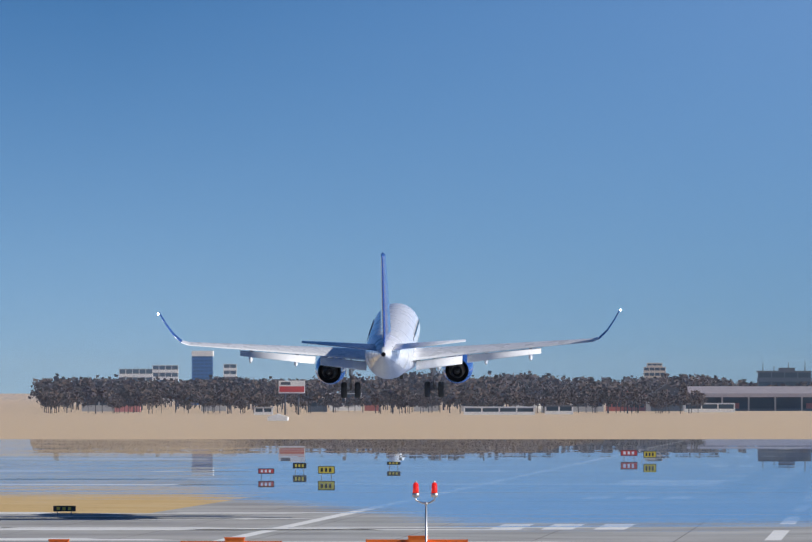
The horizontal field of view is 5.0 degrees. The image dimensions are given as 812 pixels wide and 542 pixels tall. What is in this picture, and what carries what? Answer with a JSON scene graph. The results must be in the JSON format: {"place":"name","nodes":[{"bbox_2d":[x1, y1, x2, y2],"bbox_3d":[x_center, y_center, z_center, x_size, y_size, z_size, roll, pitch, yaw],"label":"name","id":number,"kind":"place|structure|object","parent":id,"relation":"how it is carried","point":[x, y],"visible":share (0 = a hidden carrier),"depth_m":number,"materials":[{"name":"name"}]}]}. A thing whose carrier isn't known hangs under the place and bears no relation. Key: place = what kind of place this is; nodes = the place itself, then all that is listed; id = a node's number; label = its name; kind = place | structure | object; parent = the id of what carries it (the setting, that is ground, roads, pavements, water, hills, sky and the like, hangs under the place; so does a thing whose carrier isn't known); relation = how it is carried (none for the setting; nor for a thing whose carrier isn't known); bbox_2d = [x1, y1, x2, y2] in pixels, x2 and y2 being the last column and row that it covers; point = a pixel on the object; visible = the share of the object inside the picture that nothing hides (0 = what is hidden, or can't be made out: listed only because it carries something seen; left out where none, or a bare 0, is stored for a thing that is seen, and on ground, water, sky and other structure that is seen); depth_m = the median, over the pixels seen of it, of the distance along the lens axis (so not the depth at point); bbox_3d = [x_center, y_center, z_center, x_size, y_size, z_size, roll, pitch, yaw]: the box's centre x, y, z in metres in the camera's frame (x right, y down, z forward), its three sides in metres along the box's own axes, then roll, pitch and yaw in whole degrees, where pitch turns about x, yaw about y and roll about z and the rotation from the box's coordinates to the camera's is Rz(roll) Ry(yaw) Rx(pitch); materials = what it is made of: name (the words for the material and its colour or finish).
{"place":"outdoors","nodes":[
{"label":"outdoors","id":0,"kind":"place"},
{"bbox_2d":[0,514,140,536],"bbox_3d":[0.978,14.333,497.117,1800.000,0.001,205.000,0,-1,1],"label":"taxiway","id":1,"kind":"structure","parent":0,"point":[34,523],"depth_m":565.10,"materials":[{"name":"grey asphalt"}]},
{"bbox_2d":[0,456,255,483],"bbox_3d":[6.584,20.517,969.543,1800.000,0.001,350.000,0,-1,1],"label":"cross taxiway pavement","id":2,"kind":"structure","parent":0,"point":[125,480],"depth_m":912.19,"materials":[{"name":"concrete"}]},
{"bbox_2d":[0,471,606,540],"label":"pale edge streaks","id":3,"kind":"object","parent":2,"relation":"on","point":[139,528],"depth_m":538.84,"materials":[{"name":"white paint"}]},
{"bbox_2d":[0,447,642,541],"bbox_3d":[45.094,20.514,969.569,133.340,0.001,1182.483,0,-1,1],"label":"taxiway","id":4,"kind":"structure","parent":0,"point":[223,506],"depth_m":560.46,"materials":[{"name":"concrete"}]},
{"bbox_2d":[157,252,620,397],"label":"airplane","id":5,"kind":"object","parent":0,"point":[395,349],"depth_m":581.82,"materials":[{"name":"white paint"}]},
{"bbox_2d":[0,439,811,534],"bbox_3d":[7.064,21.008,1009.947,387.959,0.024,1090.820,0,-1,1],"label":"water","id":6,"kind":"structure","parent":0,"point":[469,467],"depth_m":865.55,"materials":[{"name":"blue liquid"}]},
{"bbox_2d":[0,394,811,512],"bbox_3d":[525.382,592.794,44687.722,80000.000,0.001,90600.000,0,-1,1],"label":"ground","id":7,"kind":"structure","parent":0,"point":[127,503],"depth_m":1979.72,"materials":[{"name":"beige sand"}]},
{"bbox_2d":[267,394,289,412],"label":"tree","id":8,"kind":"object","parent":7,"relation":"on","point":[280,400],"depth_m":3641.62,"materials":[{"name":"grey plant"}]},
{"bbox_2d":[286,394,307,413],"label":"tree","id":9,"kind":"object","parent":7,"relation":"on","point":[292,399],"depth_m":3451.75,"materials":[{"name":"grey plant"}]},
{"bbox_2d":[300,389,322,412],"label":"tree","id":10,"kind":"object","parent":7,"relation":"on","point":[311,396],"depth_m":3514.97,"materials":[{"name":"grey plant"}]},
{"bbox_2d":[325,396,341,406],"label":"tree","id":11,"kind":"object","parent":7,"relation":"on","point":[337,400],"depth_m":3647.96,"materials":[{"name":"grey plant"}]},
{"bbox_2d":[353,395,368,412],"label":"tree","id":12,"kind":"object","parent":7,"relation":"on","point":[361,400],"depth_m":3627.57,"materials":[{"name":"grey plant"}]},
{"bbox_2d":[370,390,391,413],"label":"tree","id":13,"kind":"object","parent":7,"relation":"on","point":[376,397],"depth_m":3455.38,"materials":[{"name":"grey plant"}]},
{"bbox_2d":[381,386,409,413],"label":"tree","id":14,"kind":"object","parent":7,"relation":"on","point":[396,394],"depth_m":3458.72,"materials":[{"name":"grey plant"}]},
{"bbox_2d":[413,395,429,413],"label":"tree","id":15,"kind":"object","parent":7,"relation":"on","point":[422,398],"depth_m":3494.56,"materials":[{"name":"grey plant"}]},
{"bbox_2d":[415,389,440,412],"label":"tree","id":16,"kind":"object","parent":7,"relation":"on","point":[436,397],"depth_m":3629.14,"materials":[{"name":"grey plant"}]},
{"bbox_2d":[438,389,458,412],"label":"tree","id":17,"kind":"object","parent":7,"relation":"on","point":[447,399],"depth_m":3564.15,"materials":[{"name":"grey plant"}]},
{"bbox_2d":[446,388,470,412],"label":"tree","id":18,"kind":"object","parent":7,"relation":"on","point":[463,395],"depth_m":3528.07,"materials":[{"name":"grey plant"}]},
{"bbox_2d":[516,392,534,406],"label":"tree","id":19,"kind":"object","parent":7,"relation":"on","point":[524,399],"depth_m":3547.47,"materials":[{"name":"grey plant"}]},
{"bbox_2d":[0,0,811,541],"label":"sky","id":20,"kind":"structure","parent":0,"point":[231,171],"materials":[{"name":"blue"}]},
{"bbox_2d":[195,447,811,541],"bbox_3d":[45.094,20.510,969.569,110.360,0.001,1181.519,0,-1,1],"label":"runway pavement","id":21,"kind":"structure","parent":0,"point":[717,534],"depth_m":527.65,"materials":[{"name":"grey asphalt"}]},
{"bbox_2d":[214,447,811,540],"bbox_3d":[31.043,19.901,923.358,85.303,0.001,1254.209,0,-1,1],"label":"runway markings","id":22,"kind":"object","parent":21,"relation":"on","point":[777,534],"depth_m":547.24,"materials":[{"name":"white paint"}]},
{"bbox_3d":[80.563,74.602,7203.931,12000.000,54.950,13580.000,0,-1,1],"label":"ground haze","id":23,"kind":"structure","parent":0,"visible":0},
{"bbox_2d":[28,387,58,412],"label":"tree","id":24,"kind":"object","parent":23,"relation":"on","point":[38,391],"depth_m":3666.42,"materials":[{"name":"grey plant"}]},
{"bbox_2d":[31,373,68,392],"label":"tree","id":25,"kind":"object","parent":23,"relation":"on","point":[54,385],"depth_m":4227.01,"materials":[{"name":"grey plant"}]},
{"bbox_2d":[39,390,61,413],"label":"tree","id":26,"kind":"object","parent":23,"relation":"on","point":[45,399],"depth_m":3460.28,"materials":[{"name":"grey plant"}]},
{"bbox_2d":[46,389,71,412],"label":"tree","id":27,"kind":"object","parent":23,"relation":"on","point":[63,396],"depth_m":3548.16,"materials":[{"name":"grey plant"}]},
{"bbox_2d":[53,506,75,515],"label":"airfield sign","id":28,"kind":"object","parent":23,"relation":"on","point":[62,508],"depth_m":589.97,"materials":[{"name":"black metal"}]},
{"bbox_2d":[62,377,95,409],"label":"tree","id":29,"kind":"object","parent":23,"relation":"on","point":[72,386],"depth_m":4267.22,"materials":[{"name":"grey plant"}]},
{"bbox_2d":[80,385,112,413],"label":"tree","id":30,"kind":"object","parent":23,"relation":"on","point":[99,391],"depth_m":3460.45,"materials":[{"name":"grey plant"}]},
{"bbox_2d":[105,400,120,408],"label":"tree","id":31,"kind":"object","parent":23,"relation":"on","point":[110,403],"depth_m":3447.72,"materials":[{"name":"grey plant"}]},
{"bbox_2d":[103,394,123,411],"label":"tree","id":32,"kind":"object","parent":23,"relation":"on","point":[115,398],"depth_m":3507.97,"materials":[{"name":"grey plant"}]},
{"bbox_2d":[106,379,136,392],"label":"tree","id":33,"kind":"object","parent":23,"relation":"on","point":[114,384],"depth_m":4481.70,"materials":[{"name":"grey plant"}]},
{"bbox_2d":[115,381,142,395],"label":"tree","id":34,"kind":"object","parent":23,"relation":"on","point":[124,388],"depth_m":4196.61,"materials":[{"name":"grey plant"}]},
{"bbox_2d":[116,387,143,412],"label":"tree","id":35,"kind":"object","parent":23,"relation":"on","point":[130,396],"depth_m":3531.34,"materials":[{"name":"grey plant"}]},
{"bbox_2d":[120,377,166,409],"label":"tree","id":36,"kind":"object","parent":23,"relation":"on","point":[141,380],"depth_m":4219.91,"materials":[{"name":"grey plant"}]},
{"bbox_2d":[136,388,164,413],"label":"tree","id":37,"kind":"object","parent":23,"relation":"on","point":[143,393],"depth_m":3479.89,"materials":[{"name":"grey plant"}]},
{"bbox_2d":[140,394,164,413],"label":"tree","id":38,"kind":"object","parent":23,"relation":"on","point":[151,399],"depth_m":3474.04,"materials":[{"name":"grey plant"}]},
{"bbox_2d":[136,383,168,409],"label":"tree","id":39,"kind":"object","parent":23,"relation":"on","point":[156,388],"depth_m":4158.94,"materials":[{"name":"grey plant"}]},
{"bbox_2d":[159,385,187,412],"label":"tree","id":40,"kind":"object","parent":23,"relation":"on","point":[170,394],"depth_m":3675.13,"materials":[{"name":"grey plant"}]},
{"bbox_2d":[163,378,195,409],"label":"tree","id":41,"kind":"object","parent":23,"relation":"on","point":[185,385],"depth_m":4190.15,"materials":[{"name":"grey plant"}]},
{"bbox_2d":[176,391,199,412],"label":"tree","id":42,"kind":"object","parent":23,"relation":"on","point":[188,398],"depth_m":3519.12,"materials":[{"name":"grey plant"}]},
{"bbox_2d":[192,351,213,404],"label":"blue glass tower","id":43,"kind":"structure","parent":23,"relation":"on","point":[201,363],"depth_m":5996.44,"materials":[{"name":"blue glass"}]},
{"bbox_2d":[193,392,215,406],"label":"tree","id":44,"kind":"object","parent":23,"relation":"on","point":[199,397],"depth_m":3473.44,"materials":[{"name":"grey plant"}]},
{"bbox_2d":[197,386,217,406],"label":"tree","id":45,"kind":"object","parent":23,"relation":"on","point":[209,390],"depth_m":3558.40,"materials":[{"name":"grey plant"}]},
{"bbox_2d":[196,378,223,393],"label":"tree","id":46,"kind":"object","parent":23,"relation":"on","point":[205,388],"depth_m":4368.48,"materials":[{"name":"grey plant"}]},
{"bbox_2d":[213,388,231,412],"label":"tree","id":47,"kind":"object","parent":23,"relation":"on","point":[222,393],"depth_m":3560.45,"materials":[{"name":"grey plant"}]},
{"bbox_2d":[208,376,239,386],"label":"tree","id":48,"kind":"object","parent":23,"relation":"on","point":[219,379],"depth_m":5023.74,"materials":[{"name":"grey plant"}]},
{"bbox_2d":[213,392,241,413],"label":"tree","id":49,"kind":"object","parent":23,"relation":"on","point":[221,400],"depth_m":3466.56,"materials":[{"name":"grey plant"}]},
{"bbox_2d":[220,383,239,408],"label":"tree","id":50,"kind":"object","parent":23,"relation":"on","point":[227,388],"depth_m":4244.60,"materials":[{"name":"grey plant"}]},
{"bbox_2d":[220,377,251,408],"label":"tree","id":51,"kind":"object","parent":23,"relation":"on","point":[245,380],"depth_m":4441.65,"materials":[{"name":"grey plant"}]},
{"bbox_2d":[233,389,253,404],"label":"tree","id":52,"kind":"object","parent":23,"relation":"on","point":[246,397],"depth_m":3471.15,"materials":[{"name":"grey plant"}]},
{"bbox_2d":[232,381,263,409],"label":"tree","id":53,"kind":"object","parent":23,"relation":"on","point":[254,389],"depth_m":4306.66,"materials":[{"name":"grey plant"}]},
{"bbox_2d":[237,379,268,393],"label":"tree","id":54,"kind":"object","parent":23,"relation":"on","point":[262,384],"depth_m":4799.24,"materials":[{"name":"grey plant"}]},
{"bbox_2d":[258,468,273,476],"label":"airfield sign","id":55,"kind":"object","parent":23,"relation":"on","point":[267,470],"depth_m":861.53,"materials":[{"name":"red metal"}]},
{"bbox_2d":[260,394,278,406],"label":"tree","id":56,"kind":"object","parent":23,"relation":"on","point":[273,399],"depth_m":3541.54,"materials":[{"name":"grey plant"}]},
{"bbox_2d":[278,381,305,414],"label":"roadside billboard","id":57,"kind":"object","parent":23,"relation":"on","point":[293,387],"depth_m":3295.18,"materials":[{"name":"red"}]},
{"bbox_2d":[305,383,329,396],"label":"tree","id":58,"kind":"object","parent":23,"relation":"on","point":[320,391],"depth_m":4159.93,"materials":[{"name":"grey plant"}]},
{"bbox_2d":[318,466,334,476],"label":"airfield sign","id":59,"kind":"object","parent":23,"relation":"on","point":[326,470],"depth_m":861.47,"materials":[{"name":"yellow"}]},
{"bbox_2d":[322,390,341,400],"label":"tree","id":60,"kind":"object","parent":23,"relation":"on","point":[328,397],"depth_m":3720.87,"materials":[{"name":"grey plant"}]},
{"bbox_2d":[322,380,342,407],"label":"tree","id":61,"kind":"object","parent":23,"relation":"on","point":[331,387],"depth_m":4821.14,"materials":[{"name":"grey plant"}]},
{"bbox_2d":[353,376,385,395],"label":"tree","id":62,"kind":"object","parent":23,"relation":"on","point":[368,389],"depth_m":4285.46,"materials":[{"name":"grey plant"}]},
{"bbox_2d":[372,381,402,409],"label":"tree","id":63,"kind":"object","parent":23,"relation":"on","point":[393,387],"depth_m":4255.59,"materials":[{"name":"grey plant"}]},
{"bbox_2d":[368,376,408,407],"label":"tree","id":64,"kind":"object","parent":23,"relation":"on","point":[381,380],"depth_m":4755.91,"materials":[{"name":"grey plant"}]},
{"bbox_2d":[383,378,416,408],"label":"tree","id":65,"kind":"object","parent":23,"relation":"on","point":[405,385],"depth_m":4350.12,"materials":[{"name":"grey plant"}]},
{"bbox_2d":[82,364,734,420],"bbox_3d":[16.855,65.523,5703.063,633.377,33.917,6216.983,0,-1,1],"label":"buildings","id":66,"kind":"structure","parent":23,"relation":"on","point":[552,409],"depth_m":3795.93,"materials":[{"name":"white glass"}]},
{"bbox_2d":[401,397,421,413],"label":"tree","id":67,"kind":"object","parent":23,"relation":"on","point":[410,399],"depth_m":3485.82,"materials":[{"name":"grey plant"}]},
{"bbox_2d":[407,381,423,393],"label":"tree","id":68,"kind":"object","parent":23,"relation":"on","point":[417,386],"depth_m":4322.10,"materials":[{"name":"grey plant"}]},
{"bbox_2d":[423,399,441,412],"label":"tree","id":69,"kind":"object","parent":23,"relation":"on","point":[431,403],"depth_m":3537.51,"materials":[{"name":"grey plant"}]},
{"bbox_2d":[420,376,462,409],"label":"tree","id":70,"kind":"object","parent":23,"relation":"on","point":[449,386],"depth_m":4152.80,"materials":[{"name":"grey plant"}]},
{"bbox_2d":[459,375,488,396],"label":"tree","id":71,"kind":"object","parent":23,"relation":"on","point":[478,388],"depth_m":4178.47,"materials":[{"name":"grey plant"}]},
{"bbox_2d":[469,392,489,406],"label":"tree","id":72,"kind":"object","parent":23,"relation":"on","point":[480,400],"depth_m":3495.79,"materials":[{"name":"grey plant"}]},
{"bbox_2d":[478,392,497,406],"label":"tree","id":73,"kind":"object","parent":23,"relation":"on","point":[492,399],"depth_m":3528.51,"materials":[{"name":"grey plant"}]},
{"bbox_2d":[488,384,518,397],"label":"tree","id":74,"kind":"object","parent":23,"relation":"on","point":[498,391],"depth_m":4151.32,"materials":[{"name":"grey plant"}]},
{"bbox_2d":[487,379,521,406],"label":"tree","id":75,"kind":"object","parent":23,"relation":"on","point":[511,384],"depth_m":4381.84,"materials":[{"name":"grey plant"}]},
{"bbox_2d":[493,375,523,385],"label":"tree","id":76,"kind":"object","parent":23,"relation":"on","point":[515,378],"depth_m":4896.95,"materials":[{"name":"grey plant"}]},
{"bbox_2d":[497,391,522,406],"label":"tree","id":77,"kind":"object","parent":23,"relation":"on","point":[511,399],"depth_m":3455.12,"materials":[{"name":"grey plant"}]},
{"bbox_2d":[511,378,529,394],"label":"tree","id":78,"kind":"object","parent":23,"relation":"on","point":[525,389],"depth_m":4531.15,"materials":[{"name":"grey plant"}]},
{"bbox_2d":[519,371,554,388],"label":"tree","id":79,"kind":"object","parent":23,"relation":"on","point":[533,376],"depth_m":4858.49,"materials":[{"name":"grey plant"}]},
{"bbox_2d":[531,404,547,412],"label":"white storage tanks","id":80,"kind":"object","parent":23,"relation":"on","point":[541,410],"depth_m":3640.94,"materials":[{"name":"metal"}]},
{"bbox_2d":[528,384,556,397],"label":"tree","id":81,"kind":"object","parent":23,"relation":"on","point":[542,391],"depth_m":4432.86,"materials":[{"name":"grey plant"}]},
{"bbox_2d":[531,377,558,408],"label":"tree","id":82,"kind":"object","parent":23,"relation":"on","point":[547,383],"depth_m":4470.59,"materials":[{"name":"grey plant"}]},
{"bbox_2d":[550,395,570,404],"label":"tree","id":83,"kind":"object","parent":23,"relation":"on","point":[565,400],"depth_m":3457.82,"materials":[{"name":"grey plant"}]},
{"bbox_2d":[553,392,577,405],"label":"tree","id":84,"kind":"object","parent":23,"relation":"on","point":[572,396],"depth_m":3475.16,"materials":[{"name":"grey plant"}]},
{"bbox_2d":[555,386,578,396],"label":"tree","id":85,"kind":"object","parent":23,"relation":"on","point":[561,389],"depth_m":4316.52,"materials":[{"name":"grey plant"}]},
{"bbox_2d":[578,383,607,393],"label":"tree","id":86,"kind":"object","parent":23,"relation":"on","point":[585,385],"depth_m":4231.53,"materials":[{"name":"grey plant"}]},
{"bbox_2d":[579,388,610,412],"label":"tree","id":87,"kind":"object","parent":23,"relation":"on","point":[586,393],"depth_m":3611.43,"materials":[{"name":"grey plant"}]},
{"bbox_2d":[576,377,615,390],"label":"tree","id":88,"kind":"object","parent":23,"relation":"on","point":[591,381],"depth_m":4546.16,"materials":[{"name":"grey plant"}]},
{"bbox_2d":[588,396,603,406],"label":"tree","id":89,"kind":"object","parent":23,"relation":"on","point":[592,400],"depth_m":3591.61,"materials":[{"name":"grey plant"}]},
{"bbox_2d":[595,388,620,411],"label":"tree","id":90,"kind":"object","parent":23,"relation":"on","point":[609,398],"depth_m":3513.94,"materials":[{"name":"grey plant"}]},
{"bbox_2d":[616,388,640,412],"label":"tree","id":91,"kind":"object","parent":23,"relation":"on","point":[628,394],"depth_m":3475.48,"materials":[{"name":"grey plant"}]},
{"bbox_2d":[621,450,636,455],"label":"airfield sign","id":92,"kind":"object","parent":23,"relation":"on","point":[628,452],"depth_m":1101.83,"materials":[{"name":"red"}]},
{"bbox_2d":[613,379,654,391],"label":"tree","id":93,"kind":"object","parent":23,"relation":"on","point":[636,384],"depth_m":4424.67,"materials":[{"name":"grey plant"}]},
{"bbox_2d":[606,384,683,410],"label":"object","id":94,"kind":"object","parent":23,"relation":"on","point":[672,408],"depth_m":3943.39,"materials":[{"name":"grey concrete"}]},
{"bbox_2d":[643,451,655,458],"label":"airfield sign","id":95,"kind":"object","parent":23,"relation":"on","point":[649,454],"depth_m":1071.88,"materials":[{"name":"yellow metal"}]},
{"bbox_2d":[644,363,665,378],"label":"building","id":96,"kind":"structure","parent":23,"relation":"on","point":[648,372],"depth_m":6193.19,"materials":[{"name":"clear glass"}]},
{"bbox_2d":[646,394,664,413],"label":"tree","id":97,"kind":"object","parent":23,"relation":"on","point":[650,401],"depth_m":3491.43,"materials":[{"name":"grey plant"}]},
{"bbox_2d":[641,380,675,392],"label":"tree","id":98,"kind":"object","parent":23,"relation":"on","point":[659,386],"depth_m":4378.55,"materials":[{"name":"grey plant"}]},
{"bbox_2d":[647,389,669,412],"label":"tree","id":99,"kind":"object","parent":23,"relation":"on","point":[657,394],"depth_m":3602.62,"materials":[{"name":"grey plant"}]},
{"bbox_2d":[651,400,668,413],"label":"tree","id":100,"kind":"object","parent":23,"relation":"on","point":[656,403],"depth_m":3451.61,"materials":[{"name":"grey plant"}]},
{"bbox_2d":[642,373,680,388],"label":"tree","id":101,"kind":"object","parent":23,"relation":"on","point":[671,381],"depth_m":4792.47,"materials":[{"name":"grey plant"}]},
{"bbox_2d":[670,395,691,413],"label":"tree","id":102,"kind":"object","parent":23,"relation":"on","point":[682,401],"depth_m":3461.72,"materials":[{"name":"grey plant"}]},
{"bbox_2d":[673,377,705,391],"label":"tree","id":103,"kind":"object","parent":23,"relation":"on","point":[680,386],"depth_m":4170.07,"materials":[{"name":"grey plant"}]},
{"bbox_2d":[674,390,705,411],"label":"tree","id":104,"kind":"object","parent":23,"relation":"on","point":[683,394],"depth_m":3530.17,"materials":[{"name":"grey plant"}]},
{"bbox_2d":[737,379,757,385],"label":"tree","id":105,"kind":"object","parent":23,"relation":"on","point":[743,384],"depth_m":4536.86,"materials":[{"name":"grey plant"}]},
{"bbox_2d":[687,386,811,410],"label":"terminal concourse","id":106,"kind":"structure","parent":23,"relation":"on","point":[776,403],"depth_m":3998.81,"materials":[{"name":"black"}]},
{"bbox_2d":[756,362,811,385],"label":"dark building","id":107,"kind":"structure","parent":23,"relation":"on","point":[784,373],"depth_m":4342.95,"materials":[{"name":"grey glass"}]},
{"label":"gravel road","id":108,"kind":"structure","parent":0,"visible":0},
{"bbox_2d":[180,537,281,541],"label":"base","id":109,"kind":"object","parent":108,"relation":"on","point":[234,539],"visible":1,"depth_m":250.53,"materials":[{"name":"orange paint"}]},
{"bbox_2d":[366,536,467,541],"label":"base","id":110,"kind":"object","parent":108,"relation":"on","point":[416,539],"visible":1,"depth_m":250.71,"materials":[{"name":"orange paint"}]},
{"bbox_2d":[412,481,437,541],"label":"obstruction light","id":111,"kind":"object","parent":108,"relation":"on","point":[434,493],"visible":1,"depth_m":249.25,"materials":[{"name":"metal"}]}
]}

